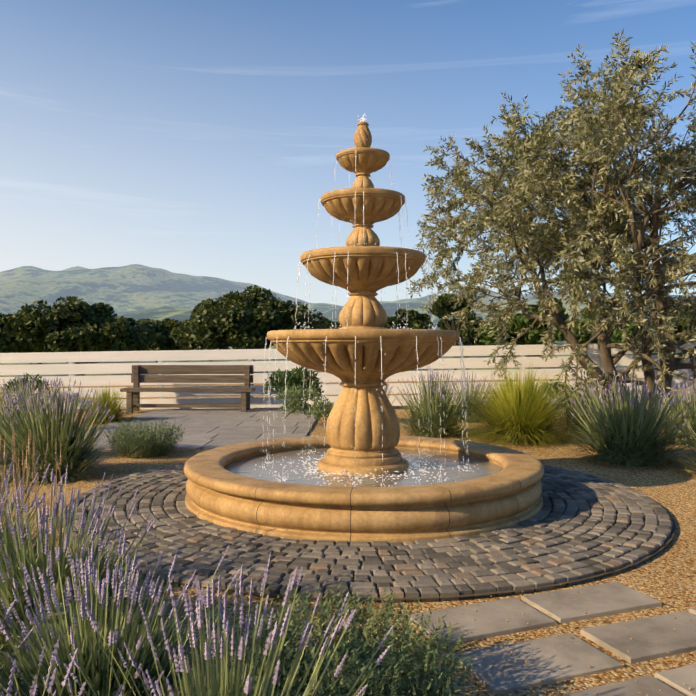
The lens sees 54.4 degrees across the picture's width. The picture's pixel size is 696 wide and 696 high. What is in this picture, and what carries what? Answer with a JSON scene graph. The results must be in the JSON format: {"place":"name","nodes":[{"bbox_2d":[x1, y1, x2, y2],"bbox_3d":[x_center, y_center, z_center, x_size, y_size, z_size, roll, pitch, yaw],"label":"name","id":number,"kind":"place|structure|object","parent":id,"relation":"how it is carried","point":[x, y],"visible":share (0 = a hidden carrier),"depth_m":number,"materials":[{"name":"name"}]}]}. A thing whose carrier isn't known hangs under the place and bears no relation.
{"place":"outdoors","nodes":[
{"label":"outdoors","id":0,"kind":"place"},
{"bbox_2d":[77,409,318,449],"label":"stone patio","id":1,"kind":"structure","parent":0,"point":[207,429],"depth_m":10.39,"materials":[{"name":"grey stone"}]},
{"bbox_2d":[120,365,254,412],"bbox_3d":[-3.010,0.774,12.837,2.460,0.885,0.535,0,0,1],"label":"bench","id":2,"kind":"object","parent":1,"relation":"on","point":[137,378],"visible":0.88,"depth_m":13.02,"materials":[{"name":"brown wood"}]},
{"bbox_2d":[0,264,695,695],"bbox_3d":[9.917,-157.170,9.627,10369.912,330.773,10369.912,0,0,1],"label":"ground","id":3,"kind":"structure","parent":0,"point":[136,292],"depth_m":6.67,"materials":[{"name":"beige gravel"}]},
{"bbox_2d":[0,450,393,695],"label":"lavender","id":4,"kind":"object","parent":3,"relation":"on","point":[75,622],"visible":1,"depth_m":2.02,"materials":[{"name":"green plant"}]},
{"bbox_2d":[1,366,573,420],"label":"shrubs","id":5,"kind":"object","parent":3,"relation":"on","point":[295,377],"visible":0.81,"depth_m":11.59,"materials":[{"name":"green plant"}]},
{"bbox_2d":[101,416,475,695],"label":"low shrubs","id":6,"kind":"object","parent":3,"relation":"on","point":[385,676],"visible":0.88,"depth_m":2.26,"materials":[{"name":"green plant"}]},
{"bbox_2d":[0,363,688,554],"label":"ornamental grasses","id":7,"kind":"object","parent":3,"relation":"on","point":[518,412],"visible":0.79,"depth_m":8.64,"materials":[{"name":"green plant"}]},
{"bbox_2d":[0,368,695,485],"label":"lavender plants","id":8,"kind":"object","parent":3,"relation":"on","point":[626,434],"visible":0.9,"depth_m":7.07,"materials":[{"name":"green plant"}]},
{"bbox_2d":[0,285,695,377],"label":"tree wood","id":9,"kind":"object","parent":3,"relation":"on","point":[250,319],"visible":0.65,"depth_m":62.39,"materials":[{"name":"green plant"}]},
{"bbox_2d":[0,342,695,408],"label":"fence","id":10,"kind":"object","parent":3,"relation":"on","point":[71,368],"visible":0.29,"depth_m":13.45,"materials":[{"name":"paint"}]},
{"bbox_2d":[57,463,675,602],"bbox_3d":[0.121,1.191,5.493,4.570,0.051,4.570,0,0,1],"label":"cobble apron","id":11,"kind":"object","parent":3,"relation":"on","point":[580,527],"visible":0.6,"depth_m":3.95,"materials":[{"name":"grey stone"}]},
{"bbox_2d":[184,122,543,545],"bbox_3d":[0.121,-0.308,5.494,2.827,3.050,2.826,0,0,1],"label":"fountain","id":12,"kind":"object","parent":11,"relation":"on","point":[507,496],"visible":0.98,"depth_m":4.99,"materials":[{"name":"stone"}]},
{"bbox_2d":[224,448,502,486],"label":"fountain water","id":13,"kind":"structure","parent":12,"relation":"in","point":[246,467],"depth_m":5.41,"materials":[{"name":"liquid"}]},
{"bbox_2d":[254,114,478,486],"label":"fountain droplets","id":14,"kind":"object","parent":12,"relation":"on","point":[363,119],"visible":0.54,"depth_m":5.23,"materials":[{"name":"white liquid"}]},
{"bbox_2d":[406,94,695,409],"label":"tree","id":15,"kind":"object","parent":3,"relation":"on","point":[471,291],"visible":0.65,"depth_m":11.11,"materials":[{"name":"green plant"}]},
{"bbox_2d":[408,570,695,695],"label":"flagstones","id":16,"kind":"object","parent":3,"relation":"on","point":[500,669],"visible":0.9,"depth_m":2.78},
{"bbox_2d":[434,28,695,437],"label":"tree","id":17,"kind":"object","parent":3,"relation":"on","point":[594,132],"visible":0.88,"depth_m":9.84,"materials":[{"name":"green plant"}]},
{"bbox_2d":[0,0,695,305],"label":"sky","id":18,"kind":"structure","parent":0,"point":[190,137],"materials":[{"name":"blue"}]}
]}

